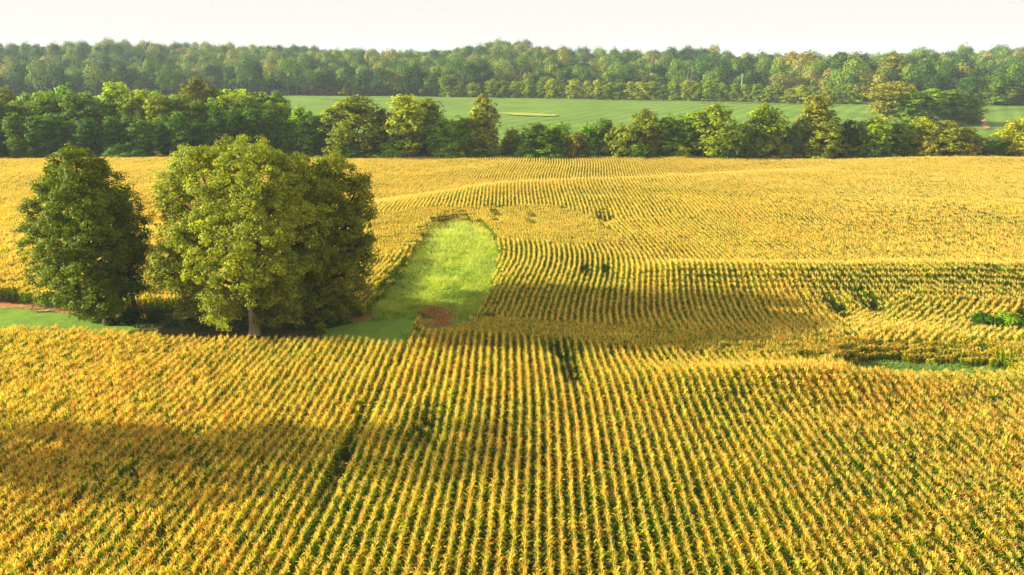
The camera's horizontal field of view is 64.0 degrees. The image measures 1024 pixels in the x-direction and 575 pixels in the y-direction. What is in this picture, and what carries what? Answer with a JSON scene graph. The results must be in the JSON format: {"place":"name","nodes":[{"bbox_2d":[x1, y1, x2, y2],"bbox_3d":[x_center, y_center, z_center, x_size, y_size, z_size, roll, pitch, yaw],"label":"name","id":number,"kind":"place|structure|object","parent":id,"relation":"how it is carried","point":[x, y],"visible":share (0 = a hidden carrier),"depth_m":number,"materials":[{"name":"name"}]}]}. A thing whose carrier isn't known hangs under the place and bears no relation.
{"place":"outdoors","nodes":[
{"label":"outdoors","id":0,"kind":"place"},
{"bbox_2d":[0,307,149,335],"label":"lawn","id":1,"kind":"structure","parent":0,"point":[14,315],"depth_m":101.17,"materials":[{"name":"green plant"}]},
{"bbox_2d":[0,301,406,322],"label":"dirt path","id":2,"kind":"structure","parent":0,"point":[3,304],"depth_m":104.59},
{"bbox_2d":[129,315,352,344],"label":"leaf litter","id":3,"kind":"object","parent":2,"relation":"on","point":[281,332],"visible":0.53,"depth_m":97.58,"materials":[{"name":"plant"}]},
{"bbox_2d":[2,307,420,356],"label":"lawn grass","id":4,"kind":"structure","parent":0,"point":[216,349],"depth_m":100.89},
{"bbox_2d":[320,312,416,348],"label":"lawn","id":5,"kind":"structure","parent":0,"point":[388,330],"depth_m":98.48,"materials":[{"name":"green plant"}]},
{"bbox_2d":[0,86,1023,574],"bbox_3d":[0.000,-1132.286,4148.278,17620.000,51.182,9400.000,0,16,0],"label":"ground","id":6,"kind":"structure","parent":0,"point":[270,92],"depth_m":77.15,"materials":[{"name":"soil"}]},
{"bbox_2d":[1,112,29,157],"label":"woodland tree","id":7,"kind":"object","parent":6,"relation":"on","point":[13,122],"visible":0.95,"depth_m":245.90,"materials":[{"name":"green plant"}]},
{"bbox_2d":[20,115,58,159],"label":"woodland tree","id":8,"kind":"object","parent":6,"relation":"on","point":[35,129],"visible":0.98,"depth_m":246.17,"materials":[{"name":"green plant"}]},
{"bbox_2d":[27,92,57,146],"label":"woodland tree","id":9,"kind":"object","parent":6,"relation":"on","point":[39,102],"visible":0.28,"depth_m":265.23,"materials":[{"name":"green plant"}]},
{"bbox_2d":[40,113,65,155],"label":"woodland tree","id":10,"kind":"object","parent":6,"relation":"on","point":[53,121],"visible":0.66,"depth_m":250.42,"materials":[{"name":"green plant"}]},
{"bbox_2d":[54,120,81,155],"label":"woodland tree","id":11,"kind":"object","parent":6,"relation":"on","point":[70,127],"visible":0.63,"depth_m":251.87,"materials":[{"name":"green plant"}]},
{"bbox_2d":[56,91,90,145],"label":"woodland tree","id":12,"kind":"object","parent":6,"relation":"on","point":[71,113],"visible":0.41,"depth_m":261.73,"materials":[{"name":"green plant"}]},
{"bbox_2d":[11,143,156,326],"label":"tall tree","id":13,"kind":"object","parent":6,"relation":"on","point":[88,195],"visible":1,"depth_m":93.64,"materials":[{"name":"green plant"}]},
{"bbox_2d":[72,118,103,156],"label":"woodland tree","id":14,"kind":"object","parent":6,"relation":"on","point":[87,133],"visible":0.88,"depth_m":245.35,"materials":[{"name":"green plant"}]},
{"bbox_2d":[73,97,111,148],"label":"woodland tree","id":15,"kind":"object","parent":6,"relation":"on","point":[90,108],"visible":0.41,"depth_m":262.72,"materials":[{"name":"green plant"}]},
{"bbox_2d":[97,91,123,146],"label":"woodland tree","id":16,"kind":"object","parent":6,"relation":"on","point":[110,105],"visible":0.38,"depth_m":264.15,"materials":[{"name":"green plant"}]},
{"bbox_2d":[98,116,125,155],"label":"woodland tree","id":17,"kind":"object","parent":6,"relation":"on","point":[110,126],"visible":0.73,"depth_m":247.11,"materials":[{"name":"green plant"}]},
{"bbox_2d":[98,81,132,121],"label":"woodland tree","id":18,"kind":"object","parent":6,"relation":"on","point":[109,87],"visible":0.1,"depth_m":282.22,"materials":[{"name":"green plant"}]},
{"bbox_2d":[114,93,139,147],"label":"woodland tree","id":19,"kind":"object","parent":6,"relation":"on","point":[126,108],"visible":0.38,"depth_m":262.74,"materials":[{"name":"green plant"}]},
{"bbox_2d":[117,113,138,149],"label":"woodland tree","id":20,"kind":"object","parent":6,"relation":"on","point":[127,120],"visible":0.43,"depth_m":248.42,"materials":[{"name":"green plant"}]},
{"bbox_2d":[115,307,145,324],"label":"leafy shrub","id":21,"kind":"object","parent":6,"relation":"on","point":[129,315],"visible":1,"depth_m":100.02,"materials":[{"name":"green plant"}]},
{"bbox_2d":[115,244,154,317],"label":"slender tree","id":22,"kind":"object","parent":6,"relation":"on","point":[139,273],"visible":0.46,"depth_m":99.69,"materials":[{"name":"green plant"}]},
{"bbox_2d":[124,119,157,156],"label":"woodland tree","id":23,"kind":"object","parent":6,"relation":"on","point":[137,132],"visible":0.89,"depth_m":246.06,"materials":[{"name":"green plant"}]},
{"bbox_2d":[129,89,156,145],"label":"woodland tree","id":24,"kind":"object","parent":6,"relation":"on","point":[139,112],"visible":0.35,"depth_m":263.12,"materials":[{"name":"green plant"}]},
{"bbox_2d":[140,94,172,155],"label":"woodland tree","id":25,"kind":"object","parent":6,"relation":"on","point":[157,108],"visible":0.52,"depth_m":261.24,"materials":[{"name":"green plant"}]},
{"bbox_2d":[154,114,176,155],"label":"woodland tree","id":26,"kind":"object","parent":6,"relation":"on","point":[163,132],"visible":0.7,"depth_m":252.49,"materials":[{"name":"green plant"}]},
{"bbox_2d":[165,111,193,155],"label":"woodland tree","id":27,"kind":"object","parent":6,"relation":"on","point":[179,122],"visible":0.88,"depth_m":245.99,"materials":[{"name":"green plant"}]},
{"bbox_2d":[164,94,194,142],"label":"woodland tree","id":28,"kind":"object","parent":6,"relation":"on","point":[176,102],"visible":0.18,"depth_m":266.02,"materials":[{"name":"green plant"}]},
{"bbox_2d":[181,99,211,144],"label":"woodland tree","id":29,"kind":"object","parent":6,"relation":"on","point":[196,114],"visible":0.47,"depth_m":262.22,"materials":[{"name":"green plant"}]},
{"bbox_2d":[185,121,207,147],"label":"woodland tree","id":30,"kind":"object","parent":6,"relation":"on","point":[198,137],"visible":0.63,"depth_m":253.49,"materials":[{"name":"green plant"}]},
{"bbox_2d":[178,76,217,105],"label":"woodland tree","id":31,"kind":"object","parent":6,"relation":"on","point":[195,89],"visible":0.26,"depth_m":283.22,"materials":[{"name":"green plant"}]},
{"bbox_2d":[204,105,234,149],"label":"woodland tree","id":32,"kind":"object","parent":6,"relation":"on","point":[217,129],"visible":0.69,"depth_m":246.89,"materials":[{"name":"green plant"}]},
{"bbox_2d":[213,95,240,146],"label":"woodland tree","id":33,"kind":"object","parent":6,"relation":"on","point":[230,102],"visible":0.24,"depth_m":264.02,"materials":[{"name":"green plant"}]},
{"bbox_2d":[118,312,344,331],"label":"undergrowth","id":34,"kind":"object","parent":6,"relation":"on","point":[205,327],"visible":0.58,"depth_m":99.66,"materials":[{"name":"green plant"}]},
{"bbox_2d":[224,109,248,144],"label":"woodland tree","id":35,"kind":"object","parent":6,"relation":"on","point":[236,118],"visible":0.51,"depth_m":250.44,"materials":[{"name":"green plant"}]},
{"bbox_2d":[141,133,337,335],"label":"oak tree","id":36,"kind":"object","parent":6,"relation":"on","point":[245,210],"visible":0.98,"depth_m":88.36,"materials":[{"name":"green plant"}]},
{"bbox_2d":[238,108,267,145],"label":"woodland tree","id":37,"kind":"object","parent":6,"relation":"on","point":[250,121],"visible":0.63,"depth_m":248.84,"materials":[{"name":"green plant"}]},
{"bbox_2d":[257,109,282,152],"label":"woodland tree","id":38,"kind":"object","parent":6,"relation":"on","point":[269,123],"visible":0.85,"depth_m":248.60,"materials":[{"name":"green plant"}]},
{"bbox_2d":[271,102,293,152],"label":"woodland tree","id":39,"kind":"object","parent":6,"relation":"on","point":[285,113],"visible":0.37,"depth_m":268.87,"materials":[{"name":"green plant"}]},
{"bbox_2d":[277,120,302,157],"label":"woodland tree","id":40,"kind":"object","parent":6,"relation":"on","point":[286,130],"visible":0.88,"depth_m":249.80,"materials":[{"name":"green plant"}]},
{"bbox_2d":[279,105,317,156],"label":"broadleaf tree","id":41,"kind":"object","parent":6,"relation":"on","point":[300,115],"visible":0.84,"depth_m":251.65,"materials":[{"name":"green plant"}]},
{"bbox_2d":[296,114,338,156],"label":"broadleaf tree","id":42,"kind":"object","parent":6,"relation":"on","point":[314,132],"visible":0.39,"depth_m":254.20,"materials":[{"name":"green plant"}]},
{"bbox_2d":[266,142,381,331],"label":"oak tree","id":43,"kind":"object","parent":6,"relation":"on","point":[354,249],"visible":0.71,"depth_m":98.08,"materials":[{"name":"green plant"}]},
{"bbox_2d":[322,142,371,158],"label":"bush","id":44,"kind":"object","parent":6,"relation":"on","point":[353,151],"visible":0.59,"depth_m":246.80,"materials":[{"name":"green plant"}]},
{"bbox_2d":[316,91,393,158],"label":"broadleaf tree","id":45,"kind":"object","parent":6,"relation":"on","point":[357,112],"visible":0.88,"depth_m":247.70,"materials":[{"name":"green plant"}]},
{"bbox_2d":[366,108,400,154],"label":"broadleaf tree","id":46,"kind":"object","parent":6,"relation":"on","point":[380,112],"visible":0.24,"depth_m":255.18,"materials":[{"name":"green plant"}]},
{"bbox_2d":[372,140,406,160],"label":"bush","id":47,"kind":"object","parent":6,"relation":"on","point":[387,148],"visible":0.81,"depth_m":246.30,"materials":[{"name":"green plant"}]},
{"bbox_2d":[378,93,434,157],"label":"broadleaf tree","id":48,"kind":"object","parent":6,"relation":"on","point":[407,127],"visible":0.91,"depth_m":246.92,"materials":[{"name":"green plant"}]},
{"bbox_2d":[359,217,501,345],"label":"tall grass","id":49,"kind":"structure","parent":6,"relation":"on","point":[447,245],"depth_m":117.87,"materials":[{"name":"plant"}]},
{"bbox_2d":[415,96,445,144],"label":"broadleaf tree","id":50,"kind":"object","parent":6,"relation":"on","point":[431,108],"visible":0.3,"depth_m":254.72,"materials":[{"name":"green plant"}]},
{"bbox_2d":[412,304,456,331],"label":"rusty weeds","id":51,"kind":"object","parent":6,"relation":"on","point":[441,318],"visible":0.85,"depth_m":102.55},
{"bbox_2d":[422,117,466,156],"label":"broadleaf tree","id":52,"kind":"object","parent":6,"relation":"on","point":[438,133],"visible":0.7,"depth_m":248.16,"materials":[{"name":"green plant"}]},
{"bbox_2d":[433,141,465,161],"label":"bush","id":53,"kind":"object","parent":6,"relation":"on","point":[447,153],"visible":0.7,"depth_m":245.72,"materials":[{"name":"green plant"}]},
{"bbox_2d":[448,115,482,155],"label":"broadleaf tree","id":54,"kind":"object","parent":6,"relation":"on","point":[461,123],"visible":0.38,"depth_m":251.76,"materials":[{"name":"green plant"}]},
{"bbox_2d":[458,105,501,156],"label":"broadleaf tree","id":55,"kind":"object","parent":6,"relation":"on","point":[481,133],"visible":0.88,"depth_m":249.73,"materials":[{"name":"green plant"}]},
{"bbox_2d":[465,146,494,159],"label":"bush","id":56,"kind":"object","parent":6,"relation":"on","point":[476,153],"visible":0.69,"depth_m":246.94,"materials":[{"name":"green plant"}]},
{"bbox_2d":[468,93,500,145],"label":"broadleaf tree","id":57,"kind":"object","parent":6,"relation":"on","point":[483,100],"visible":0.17,"depth_m":292.12,"materials":[{"name":"green plant"}]},
{"bbox_2d":[0,314,1023,574],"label":"corn crop","id":58,"kind":"object","parent":6,"relation":"on","point":[158,378],"visible":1,"depth_m":61.94,"materials":[{"name":"plant"}]},
{"bbox_2d":[0,192,1023,354],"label":"corn crop","id":59,"kind":"object","parent":6,"relation":"on","point":[970,249],"visible":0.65,"depth_m":120.55,"materials":[{"name":"plant"}]},
{"bbox_2d":[0,37,1023,104],"bbox_3d":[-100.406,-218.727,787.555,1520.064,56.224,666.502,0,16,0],"label":"wood","id":60,"kind":"object","parent":6,"relation":"on","point":[144,65],"visible":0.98,"depth_m":661.90,"materials":[{"name":"green plant"}]},
{"bbox_2d":[0,154,1023,209],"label":"corn crop","id":61,"kind":"object","parent":6,"relation":"on","point":[938,176],"visible":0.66,"depth_m":203.35,"materials":[{"name":"plant"}]},
{"bbox_2d":[508,122,563,160],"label":"broadleaf tree","id":62,"kind":"object","parent":6,"relation":"on","point":[535,133],"visible":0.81,"depth_m":247.87,"materials":[{"name":"green plant"}]},
{"bbox_2d":[529,142,574,163],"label":"bush","id":63,"kind":"object","parent":6,"relation":"on","point":[554,154],"visible":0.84,"depth_m":245.57,"materials":[{"name":"green plant"}]},
{"bbox_2d":[550,120,572,147],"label":"bush","id":64,"kind":"object","parent":6,"relation":"on","point":[561,126],"visible":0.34,"depth_m":251.24,"materials":[{"name":"green plant"}]},
{"bbox_2d":[561,131,590,163],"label":"bush","id":65,"kind":"object","parent":6,"relation":"on","point":[575,142],"visible":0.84,"depth_m":247.55,"materials":[{"name":"green plant"}]},
{"bbox_2d":[577,122,601,160],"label":"bush","id":66,"kind":"object","parent":6,"relation":"on","point":[587,130],"visible":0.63,"depth_m":251.68,"materials":[{"name":"green plant"}]},
{"bbox_2d":[590,117,615,155],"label":"bush","id":67,"kind":"object","parent":6,"relation":"on","point":[604,127],"visible":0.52,"depth_m":252.46,"materials":[{"name":"green plant"}]},
{"bbox_2d":[248,46,989,59],"bbox_3d":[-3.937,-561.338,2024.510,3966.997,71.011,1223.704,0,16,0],"label":"distant woods","id":68,"kind":"object","parent":6,"relation":"on","point":[824,55],"depth_m":2227.84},
{"bbox_2d":[599,123,652,162],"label":"bush","id":69,"kind":"object","parent":6,"relation":"on","point":[619,145],"visible":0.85,"depth_m":247.33,"materials":[{"name":"green plant"}]},
{"bbox_2d":[626,143,661,163],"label":"bush","id":70,"kind":"object","parent":6,"relation":"on","point":[640,151],"visible":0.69,"depth_m":245.18,"materials":[{"name":"green plant"}]},
{"bbox_2d":[628,108,667,153],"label":"broadleaf tree","id":71,"kind":"object","parent":6,"relation":"on","point":[646,127],"visible":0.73,"depth_m":249.77,"materials":[{"name":"green plant"}]},
{"bbox_2d":[649,113,690,156],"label":"broadleaf tree","id":72,"kind":"object","parent":6,"relation":"on","point":[669,124],"visible":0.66,"depth_m":251.37,"materials":[{"name":"green plant"}]},
{"bbox_2d":[668,111,701,155],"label":"broadleaf tree","id":73,"kind":"object","parent":6,"relation":"on","point":[688,120],"visible":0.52,"depth_m":251.83,"materials":[{"name":"green plant"}]},
{"bbox_2d":[683,103,745,160],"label":"broadleaf tree","id":74,"kind":"object","parent":6,"relation":"on","point":[712,140],"visible":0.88,"depth_m":246.82,"materials":[{"name":"green plant"}]},
{"bbox_2d":[736,140,760,159],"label":"bush","id":75,"kind":"object","parent":6,"relation":"on","point":[747,150],"visible":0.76,"depth_m":248.15,"materials":[{"name":"green plant"}]},
{"bbox_2d":[736,103,790,160],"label":"broadleaf tree","id":76,"kind":"object","parent":6,"relation":"on","point":[764,131],"visible":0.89,"depth_m":248.77,"materials":[{"name":"green plant"}]},
{"bbox_2d":[771,144,799,163],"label":"bush","id":77,"kind":"object","parent":6,"relation":"on","point":[785,151],"visible":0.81,"depth_m":246.78,"materials":[{"name":"green plant"}]},
{"bbox_2d":[779,122,808,157],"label":"broadleaf tree","id":78,"kind":"object","parent":6,"relation":"on","point":[794,138],"visible":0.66,"depth_m":248.96,"materials":[{"name":"green plant"}]},
{"bbox_2d":[778,49,815,65],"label":"broadleaf tree","id":79,"kind":"object","parent":6,"relation":"on","point":[792,56],"visible":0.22,"depth_m":669.44,"materials":[{"name":"green plant"}]},
{"bbox_2d":[791,93,841,151],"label":"broadleaf tree","id":80,"kind":"object","parent":6,"relation":"on","point":[815,108],"visible":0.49,"depth_m":250.37,"materials":[{"name":"green plant"}]},
{"bbox_2d":[797,141,836,158],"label":"bush","id":81,"kind":"object","parent":6,"relation":"on","point":[815,154],"visible":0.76,"depth_m":245.55,"materials":[{"name":"green plant"}]},
{"bbox_2d":[799,117,856,158],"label":"broadleaf tree","id":82,"kind":"object","parent":6,"relation":"on","point":[829,128],"visible":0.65,"depth_m":246.11,"materials":[{"name":"green plant"}]},
{"bbox_2d":[834,119,874,158],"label":"broadleaf tree","id":83,"kind":"object","parent":6,"relation":"on","point":[848,126],"visible":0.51,"depth_m":250.17,"materials":[{"name":"green plant"}]},
{"bbox_2d":[844,143,896,158],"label":"bush","id":84,"kind":"object","parent":6,"relation":"on","point":[874,151],"visible":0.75,"depth_m":245.83,"materials":[{"name":"green plant"}]},
{"bbox_2d":[849,116,899,157],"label":"broadleaf tree","id":85,"kind":"object","parent":6,"relation":"on","point":[876,129],"visible":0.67,"depth_m":247.72,"materials":[{"name":"green plant"}]},
{"bbox_2d":[853,81,921,123],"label":"broadleaf tree","id":86,"kind":"object","parent":6,"relation":"on","point":[885,99],"visible":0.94,"depth_m":379.55,"materials":[{"name":"green plant"}]},
{"bbox_2d":[874,52,907,81],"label":"broadleaf tree","id":87,"kind":"object","parent":6,"relation":"on","point":[893,59],"visible":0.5,"depth_m":574.27,"materials":[{"name":"green plant"}]},
{"bbox_2d":[882,143,917,159],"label":"bush","id":88,"kind":"object","parent":6,"relation":"on","point":[899,151],"visible":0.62,"depth_m":246.86,"materials":[{"name":"green plant"}]},
{"bbox_2d":[880,119,920,153],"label":"broadleaf tree","id":89,"kind":"object","parent":6,"relation":"on","point":[899,132],"visible":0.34,"depth_m":250.65,"materials":[{"name":"green plant"}]},
{"bbox_2d":[892,91,934,122],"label":"broadleaf tree","id":90,"kind":"object","parent":6,"relation":"on","point":[909,106],"visible":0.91,"depth_m":374.84,"materials":[{"name":"green plant"}]},
{"bbox_2d":[898,116,941,153],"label":"broadleaf tree","id":91,"kind":"object","parent":6,"relation":"on","point":[919,133],"visible":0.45,"depth_m":251.19,"materials":[{"name":"green plant"}]},
{"bbox_2d":[851,358,1005,389],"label":"wet grass","id":92,"kind":"structure","parent":6,"relation":"on","point":[933,367],"depth_m":84.54,"materials":[{"name":"plant"}]},
{"bbox_2d":[915,138,941,157],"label":"bush","id":93,"kind":"object","parent":6,"relation":"on","point":[929,146],"visible":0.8,"depth_m":245.84,"materials":[{"name":"green plant"}]},
{"bbox_2d":[922,120,982,158],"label":"broadleaf tree","id":94,"kind":"object","parent":6,"relation":"on","point":[952,137],"visible":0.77,"depth_m":246.14,"materials":[{"name":"green plant"}]},
{"bbox_2d":[937,88,977,122],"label":"broadleaf tree","id":95,"kind":"object","parent":6,"relation":"on","point":[955,98],"visible":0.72,"depth_m":377.72,"materials":[{"name":"green plant"}]},
{"bbox_2d":[953,93,988,123],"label":"broadleaf tree","id":96,"kind":"object","parent":6,"relation":"on","point":[974,117],"visible":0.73,"depth_m":380.27,"materials":[{"name":"green plant"}]},
{"bbox_2d":[966,310,995,338],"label":"leafy shrub","id":97,"kind":"object","parent":6,"relation":"on","point":[982,317],"visible":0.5,"depth_m":96.19,"materials":[{"name":"green plant"}]},
{"bbox_2d":[977,79,1023,104],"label":"broadleaf tree","id":98,"kind":"object","parent":6,"relation":"on","point":[1008,96],"visible":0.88,"depth_m":502.04,"materials":[{"name":"green plant"}]},
{"bbox_2d":[986,117,1023,156],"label":"broadleaf tree","id":99,"kind":"object","parent":6,"relation":"on","point":[1014,134],"visible":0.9,"depth_m":249.33,"materials":[{"name":"green plant"}]},
{"bbox_2d":[990,309,1023,333],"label":"leafy shrub","id":100,"kind":"object","parent":6,"relation":"on","point":[1005,319],"visible":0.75,"depth_m":96.08,"materials":[{"name":"green plant"}]},
{"bbox_2d":[0,0,1023,56],"label":"sky","id":101,"kind":"structure","parent":0,"point":[826,27],"materials":[{"name":"white"}]},
{"bbox_2d":[9,95,1023,155],"bbox_3d":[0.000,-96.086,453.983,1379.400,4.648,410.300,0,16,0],"label":"field","id":102,"kind":"structure","parent":0,"point":[576,113],"depth_m":464.50,"materials":[{"name":"green plant"}]},
{"bbox_2d":[520,78,535,97],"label":"pale willow","id":103,"kind":"object","parent":102,"relation":"on","point":[529,91],"visible":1,"depth_m":597.38,"materials":[{"name":"green plant"}]},
{"bbox_2d":[565,78,583,98],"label":"pale willow","id":104,"kind":"object","parent":102,"relation":"on","point":[573,91],"visible":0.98,"depth_m":585.09,"materials":[{"name":"green plant"}]},
{"bbox_2d":[700,80,716,100],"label":"pale willow","id":105,"kind":"object","parent":102,"relation":"on","point":[708,86],"visible":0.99,"depth_m":551.87,"materials":[{"name":"green plant"}]},
{"bbox_2d":[836,83,858,103],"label":"pale willow","id":106,"kind":"object","parent":102,"relation":"on","point":[849,93],"visible":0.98,"depth_m":517.96,"materials":[{"name":"green plant"}]},
{"bbox_2d":[913,88,953,123],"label":"broadleaf tree","id":107,"kind":"object","parent":102,"relation":"on","point":[934,98],"visible":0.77,"depth_m":375.42,"materials":[{"name":"green plant"}]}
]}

